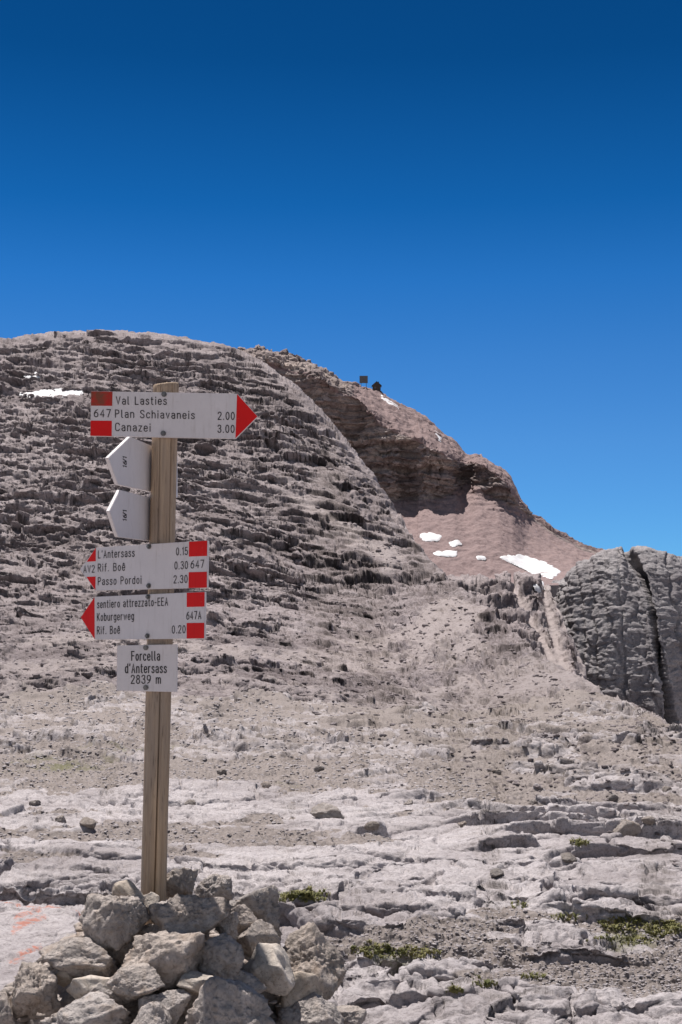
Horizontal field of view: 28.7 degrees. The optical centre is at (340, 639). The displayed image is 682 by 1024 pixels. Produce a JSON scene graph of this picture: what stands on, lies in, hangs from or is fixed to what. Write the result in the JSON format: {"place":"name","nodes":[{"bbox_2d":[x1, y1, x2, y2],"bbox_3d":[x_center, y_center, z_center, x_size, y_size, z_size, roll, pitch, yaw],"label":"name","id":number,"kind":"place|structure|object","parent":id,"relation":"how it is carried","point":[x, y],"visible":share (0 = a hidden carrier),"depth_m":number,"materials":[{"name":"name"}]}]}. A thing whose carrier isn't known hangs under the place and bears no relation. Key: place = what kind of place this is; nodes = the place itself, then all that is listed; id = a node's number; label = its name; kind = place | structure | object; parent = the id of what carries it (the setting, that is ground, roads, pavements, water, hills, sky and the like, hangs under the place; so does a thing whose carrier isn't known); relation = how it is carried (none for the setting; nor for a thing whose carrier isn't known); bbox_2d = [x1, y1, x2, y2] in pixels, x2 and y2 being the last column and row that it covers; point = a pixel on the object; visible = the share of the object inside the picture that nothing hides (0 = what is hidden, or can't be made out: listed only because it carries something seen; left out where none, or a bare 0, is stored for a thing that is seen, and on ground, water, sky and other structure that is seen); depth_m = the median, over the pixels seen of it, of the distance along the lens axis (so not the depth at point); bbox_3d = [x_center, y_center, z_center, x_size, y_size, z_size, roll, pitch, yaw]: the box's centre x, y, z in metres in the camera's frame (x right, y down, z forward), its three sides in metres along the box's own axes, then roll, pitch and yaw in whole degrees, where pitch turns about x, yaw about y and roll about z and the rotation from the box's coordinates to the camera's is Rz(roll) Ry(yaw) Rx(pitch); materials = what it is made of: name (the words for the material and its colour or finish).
{"place":"outdoors","nodes":[
{"label":"outdoors","id":0,"kind":"place"},
{"bbox_2d":[0,679,681,1023],"bbox_3d":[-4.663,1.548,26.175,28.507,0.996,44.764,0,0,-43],"label":"ground","id":1,"kind":"structure","parent":0,"point":[434,860],"depth_m":9.33,"materials":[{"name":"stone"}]},
{"bbox_2d":[29,800,40,805],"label":"loose rock","id":2,"kind":"object","parent":1,"relation":"on","point":[35,802],"visible":0.95,"depth_m":11.55,"materials":[{"name":"stone"}]},
{"bbox_2d":[55,815,66,822],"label":"loose rock","id":3,"kind":"object","parent":1,"relation":"on","point":[61,819],"visible":0.73,"depth_m":10.33,"materials":[{"name":"stone"}]},
{"bbox_2d":[79,817,95,829],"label":"loose rock","id":4,"kind":"object","parent":1,"relation":"on","point":[88,822],"visible":1,"depth_m":9.42,"materials":[{"name":"stone"}]},
{"bbox_2d":[0,922,280,1023],"bbox_3d":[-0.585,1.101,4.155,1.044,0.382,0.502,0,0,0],"label":"rubble","id":5,"kind":"object","parent":1,"relation":"on","point":[68,997],"visible":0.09,"depth_m":4.19,"materials":[{"name":"stone"}]},
{"bbox_2d":[0,992,17,1023],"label":"stone","id":6,"kind":"object","parent":5,"relation":"on","point":[6,1015],"visible":0.98,"depth_m":3.96,"materials":[{"name":"stone"}]},
{"bbox_2d":[9,961,62,1019],"bbox_3d":[-0.935,1.056,3.990,0.150,0.169,0.141,0,0,40],"label":"stone","id":7,"kind":"object","parent":6,"relation":"on","point":[35,990],"visible":0.98,"depth_m":3.97,"materials":[{"name":"stone"}]},
{"bbox_2d":[53,968,76,986],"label":"stone","id":8,"kind":"object","parent":5,"relation":"on","point":[65,979],"visible":0.51,"depth_m":4.04,"materials":[{"name":"beige stone"}]},
{"bbox_2d":[39,937,117,977],"bbox_3d":[-0.808,0.979,4.080,0.260,0.138,0.161,0,0,0],"label":"stone","id":9,"kind":"object","parent":5,"relation":"on","point":[77,957],"visible":0.88,"depth_m":4.03,"materials":[{"name":"stone"}]},
{"bbox_2d":[37,990,130,1023],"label":"stone","id":10,"kind":"object","parent":5,"relation":"on","point":[98,1007],"visible":1,"depth_m":3.81,"materials":[{"name":"stone"}]},
{"bbox_2d":[84,983,134,1007],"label":"stone","id":11,"kind":"object","parent":5,"relation":"on","point":[100,987],"visible":0.2,"depth_m":3.94,"materials":[{"name":"stone"}]},
{"bbox_2d":[66,975,110,998],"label":"stone","id":12,"kind":"object","parent":11,"relation":"on","point":[79,987],"visible":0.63,"depth_m":3.97,"materials":[{"name":"beige stone"}]},
{"bbox_2d":[106,962,164,1002],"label":"stone","id":13,"kind":"object","parent":11,"relation":"on","point":[131,983],"visible":1,"depth_m":3.89,"materials":[{"name":"stone"}]},
{"bbox_2d":[78,893,149,950],"bbox_3d":[-0.707,0.881,4.160,0.218,0.174,0.165,0,0,0],"label":"stone","id":14,"kind":"object","parent":5,"relation":"on","point":[111,922],"visible":0.97,"depth_m":4.11,"materials":[{"name":"stone"}]},
{"bbox_2d":[112,879,144,902],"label":"stone","id":15,"kind":"object","parent":14,"relation":"on","point":[128,887],"visible":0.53,"depth_m":4.24,"materials":[{"name":"beige stone"}]},
{"bbox_2d":[106,940,132,964],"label":"stone","id":16,"kind":"object","parent":5,"relation":"on","point":[120,954],"visible":0.34,"depth_m":4.13,"materials":[{"name":"stone"}]},
{"bbox_2d":[133,923,161,940],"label":"stone","id":17,"kind":"object","parent":5,"relation":"on","point":[152,928],"visible":0.31,"depth_m":4.19,"materials":[{"name":"stone"}]},
{"bbox_2d":[144,892,159,912],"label":"stone","id":18,"kind":"object","parent":5,"relation":"on","point":[151,898],"visible":0.35,"depth_m":4.26,"materials":[{"name":"beige stone"}]},
{"bbox_2d":[121,930,205,992],"bbox_3d":[-0.533,0.975,4.040,0.258,0.194,0.193,0,0,19],"label":"stone","id":19,"kind":"object","parent":5,"relation":"on","point":[171,957],"visible":0.78,"depth_m":3.97,"materials":[{"name":"stone"}]},
{"bbox_2d":[138,989,191,1023],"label":"stone","id":20,"kind":"object","parent":5,"relation":"on","point":[175,1002],"visible":0.67,"depth_m":3.88,"materials":[{"name":"stone"}]},
{"bbox_2d":[80,382,257,924],"bbox_3d":[-0.568,0.193,4.415,0.515,2.088,0.486,0,0,-20],"label":"signpost","id":21,"kind":"object","parent":5,"relation":"in","point":[161,566],"visible":0.88,"depth_m":4.35,"materials":[{"name":"white wood"}]},
{"bbox_2d":[166,867,198,898],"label":"stone","id":22,"kind":"object","parent":5,"relation":"on","point":[181,881],"visible":0.82,"depth_m":4.43,"materials":[{"name":"stone"}]},
{"bbox_2d":[179,988,198,1014],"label":"stone","id":23,"kind":"object","parent":5,"relation":"on","point":[191,1001],"visible":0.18,"depth_m":3.97,"materials":[{"name":"stone"}]},
{"bbox_2d":[176,971,212,994],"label":"stone","id":24,"kind":"object","parent":23,"relation":"on","point":[192,982],"visible":0.81,"depth_m":3.93,"materials":[{"name":"beige stone"}]},
{"bbox_2d":[154,893,231,933],"bbox_3d":[-0.464,0.886,4.181,0.224,0.177,0.179,0,0,-29],"label":"stone","id":25,"kind":"object","parent":5,"relation":"on","point":[177,912],"visible":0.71,"depth_m":4.15,"materials":[{"name":"stone"}]},
{"bbox_2d":[148,900,166,923],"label":"stone","id":26,"kind":"object","parent":25,"relation":"on","point":[152,907],"visible":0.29,"depth_m":4.20,"materials":[{"name":"stone"}]},
{"bbox_2d":[193,873,233,900],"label":"stone","id":27,"kind":"object","parent":5,"relation":"on","point":[214,885],"visible":0.85,"depth_m":4.52,"materials":[{"name":"stone"}]},
{"bbox_2d":[197,932,244,979],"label":"stone","id":28,"kind":"object","parent":5,"relation":"on","point":[223,956],"visible":0.81,"depth_m":4.01,"materials":[{"name":"stone"}]},
{"bbox_2d":[215,912,238,939],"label":"stone","id":29,"kind":"object","parent":5,"relation":"on","point":[228,924],"visible":0.71,"depth_m":4.18,"materials":[{"name":"stone"}]},
{"bbox_2d":[233,969,266,993],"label":"stone","id":30,"kind":"object","parent":5,"relation":"on","point":[253,982],"visible":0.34,"depth_m":4.03,"materials":[{"name":"stone"}]},
{"bbox_2d":[229,885,282,940],"bbox_3d":[-0.304,0.918,4.485,0.214,0.191,0.148,0,0,34],"label":"stone","id":31,"kind":"object","parent":5,"relation":"on","point":[262,904],"visible":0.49,"depth_m":4.45,"materials":[{"name":"stone"}]},
{"bbox_2d":[237,919,280,956],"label":"stone","id":32,"kind":"object","parent":5,"relation":"on","point":[252,935],"visible":0.64,"depth_m":4.24,"materials":[{"name":"stone"}]},
{"bbox_2d":[231,904,256,933],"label":"stone","id":33,"kind":"object","parent":32,"relation":"on","point":[247,918],"visible":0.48,"depth_m":4.28,"materials":[{"name":"stone"}]},
{"bbox_2d":[242,943,294,995],"bbox_3d":[-0.225,1.025,4.174,0.176,0.156,0.135,0,0,20],"label":"stone","id":34,"kind":"object","parent":5,"relation":"on","point":[268,965],"visible":0.84,"depth_m":4.12,"materials":[{"name":"beige stone"}]},
{"bbox_2d":[275,971,323,1016],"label":"stone","id":35,"kind":"object","parent":5,"relation":"on","point":[306,984],"visible":0.56,"depth_m":4.19,"materials":[{"name":"beige stone"}]},
{"bbox_2d":[283,922,346,1000],"bbox_3d":[-0.102,1.064,4.420,0.240,0.244,0.206,0,0,0],"label":"stone","id":36,"kind":"object","parent":5,"relation":"on","point":[308,947],"visible":0.68,"depth_m":4.41,"materials":[{"name":"stone"}]},
{"bbox_2d":[132,1001,172,1023],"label":"stone","id":37,"kind":"object","parent":1,"relation":"on","point":[152,1012],"visible":1,"depth_m":3.79,"materials":[{"name":"stone"}]},
{"bbox_2d":[185,799,195,804],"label":"loose rock","id":38,"kind":"object","parent":1,"relation":"on","point":[191,802],"visible":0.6,"depth_m":11.22,"materials":[{"name":"stone"}]},
{"bbox_2d":[217,769,226,774],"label":"loose rock","id":39,"kind":"object","parent":1,"relation":"on","point":[221,771],"visible":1,"depth_m":14.45,"materials":[{"name":"stone"}]},
{"bbox_2d":[184,976,275,1023],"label":"stone","id":40,"kind":"object","parent":1,"relation":"on","point":[219,1000],"visible":1,"depth_m":3.83,"materials":[{"name":"stone"}]},
{"bbox_2d":[261,781,270,788],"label":"loose rock","id":41,"kind":"object","parent":1,"relation":"on","point":[265,784],"visible":0.72,"depth_m":12.79,"materials":[{"name":"stone"}]},
{"bbox_2d":[277,992,343,1023],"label":"stone","id":42,"kind":"object","parent":1,"relation":"on","point":[313,1008],"visible":1,"depth_m":4.14,"materials":[{"name":"stone"}]},
{"bbox_2d":[314,766,323,771],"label":"loose rock","id":43,"kind":"object","parent":1,"relation":"on","point":[318,768],"visible":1,"depth_m":14.55,"materials":[{"name":"stone"}]},
{"bbox_2d":[310,802,344,818],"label":"loose rock","id":44,"kind":"object","parent":1,"relation":"on","point":[322,810],"visible":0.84,"depth_m":10.46,"materials":[{"name":"stone"}]},
{"bbox_2d":[336,1005,366,1023],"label":"stone","id":45,"kind":"object","parent":1,"relation":"on","point":[352,1014],"visible":0.71,"depth_m":4.28,"materials":[{"name":"stone"}]},
{"bbox_2d":[364,821,379,829],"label":"loose rock","id":46,"kind":"object","parent":1,"relation":"on","point":[372,825],"visible":1,"depth_m":9.49,"materials":[{"name":"stone"}]},
{"bbox_2d":[403,799,412,804],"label":"loose rock","id":47,"kind":"object","parent":1,"relation":"on","point":[409,802],"visible":0.8,"depth_m":11.30,"materials":[{"name":"stone"}]},
{"bbox_2d":[457,821,466,827],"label":"loose rock","id":48,"kind":"object","parent":1,"relation":"on","point":[464,823],"visible":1,"depth_m":9.97,"materials":[{"name":"stone"}]},
{"bbox_2d":[278,837,681,993],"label":"grass","id":49,"kind":"structure","parent":1,"relation":"on","point":[667,926],"depth_m":6.16,"materials":[{"name":"green plant"}]},
{"bbox_2d":[490,868,503,877],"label":"loose rock","id":50,"kind":"object","parent":1,"relation":"on","point":[495,872],"visible":1,"depth_m":7.31,"materials":[{"name":"stone"}]},
{"bbox_2d":[492,769,501,774],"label":"loose rock","id":51,"kind":"object","parent":1,"relation":"on","point":[498,771],"visible":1,"depth_m":14.27,"materials":[{"name":"stone"}]},
{"bbox_2d":[528,800,537,804],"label":"loose rock","id":52,"kind":"object","parent":1,"relation":"on","point":[531,802],"visible":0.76,"depth_m":11.56,"materials":[{"name":"stone"}]},
{"bbox_2d":[560,852,576,861],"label":"loose rock","id":53,"kind":"object","parent":1,"relation":"on","point":[567,857],"visible":1,"depth_m":7.87,"materials":[{"name":"stone"}]},
{"bbox_2d":[607,794,617,800],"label":"loose rock","id":54,"kind":"object","parent":1,"relation":"on","point":[612,797],"visible":0.98,"depth_m":11.85,"materials":[{"name":"stone"}]},
{"bbox_2d":[613,819,640,836],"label":"loose rock","id":55,"kind":"object","parent":1,"relation":"on","point":[625,827],"visible":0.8,"depth_m":9.46,"materials":[{"name":"stone"}]},
{"bbox_2d":[641,816,654,824],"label":"loose rock","id":56,"kind":"object","parent":1,"relation":"on","point":[649,820],"visible":1,"depth_m":9.49,"materials":[{"name":"stone"}]},
{"bbox_2d":[662,786,671,791],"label":"loose rock","id":57,"kind":"object","parent":1,"relation":"on","point":[666,788],"visible":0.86,"depth_m":12.32,"materials":[{"name":"stone"}]},
{"bbox_2d":[0,329,681,724],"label":"hillside","id":58,"kind":"structure","parent":0,"point":[270,541],"depth_m":112.24,"materials":[{"name":"stone"}]},
{"bbox_2d":[24,372,39,378],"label":"snow patch","id":59,"kind":"object","parent":58,"relation":"on","point":[27,376],"visible":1,"depth_m":168.63,"materials":[{"name":"white snow"}]},
{"bbox_2d":[20,388,82,399],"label":"snow patch","id":60,"kind":"object","parent":58,"relation":"on","point":[45,392],"visible":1,"depth_m":162.66,"materials":[{"name":"white snow"}]},
{"bbox_2d":[0,357,681,869],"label":"rubble","id":61,"kind":"object","parent":58,"relation":"on","point":[402,659],"visible":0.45,"depth_m":40.42,"materials":[{"name":"stone"}]},
{"bbox_2d":[0,0,681,556],"label":"sky","id":62,"kind":"structure","parent":0,"point":[471,210],"materials":[{"name":"blue"}]},
{"bbox_2d":[237,344,602,584],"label":"mountain","id":63,"kind":"structure","parent":0,"point":[448,489],"depth_m":706.20,"materials":[{"name":"brown stone"}]},
{"bbox_2d":[360,376,367,387],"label":"radio reflector","id":64,"kind":"object","parent":63,"relation":"on","point":[363,379],"visible":0.99,"depth_m":767.88,"materials":[{"name":"metal"}]},
{"bbox_2d":[371,381,381,391],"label":"mountain hut","id":65,"kind":"object","parent":63,"relation":"on","point":[376,385],"visible":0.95,"depth_m":768.00,"materials":[{"name":"metal"}]},
{"bbox_2d":[381,395,398,409],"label":"snow patch","id":66,"kind":"object","parent":63,"relation":"on","point":[387,400],"visible":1,"depth_m":753.54,"materials":[{"name":"white snow"}]},
{"bbox_2d":[420,532,441,540],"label":"snow patch","id":67,"kind":"object","parent":63,"relation":"on","point":[429,536],"visible":1,"depth_m":652.76,"materials":[{"name":"white snow"}]},
{"bbox_2d":[433,550,456,556],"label":"snow patch","id":68,"kind":"object","parent":63,"relation":"on","point":[448,553],"visible":1,"depth_m":634.42,"materials":[{"name":"white snow"}]},
{"bbox_2d":[449,540,461,546],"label":"snow patch","id":69,"kind":"object","parent":63,"relation":"on","point":[454,543],"visible":1,"depth_m":646.07,"materials":[{"name":"white snow"}]},
{"bbox_2d":[476,555,485,559],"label":"snow patch","id":70,"kind":"object","parent":63,"relation":"on","point":[478,557],"visible":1,"depth_m":629.73,"materials":[{"name":"white snow"}]},
{"bbox_2d":[500,554,560,578],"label":"snow patch","id":71,"kind":"object","parent":63,"relation":"on","point":[531,565],"visible":0.91,"depth_m":629.62,"materials":[{"name":"white snow"}]},
{"bbox_2d":[533,581,544,592],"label":"snow patch","id":72,"kind":"object","parent":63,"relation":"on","point":[537,588],"visible":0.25,"depth_m":164.89,"materials":[{"name":"white snow"}]},
{"bbox_2d":[447,570,586,679],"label":"gully slope","id":73,"kind":"structure","parent":0,"point":[524,609],"depth_m":159.10,"materials":[{"name":"stone"}]},
{"bbox_2d":[551,546,681,724],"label":"cliff","id":74,"kind":"structure","parent":0,"point":[620,609],"depth_m":159.38,"materials":[{"name":"stone"}]}
]}

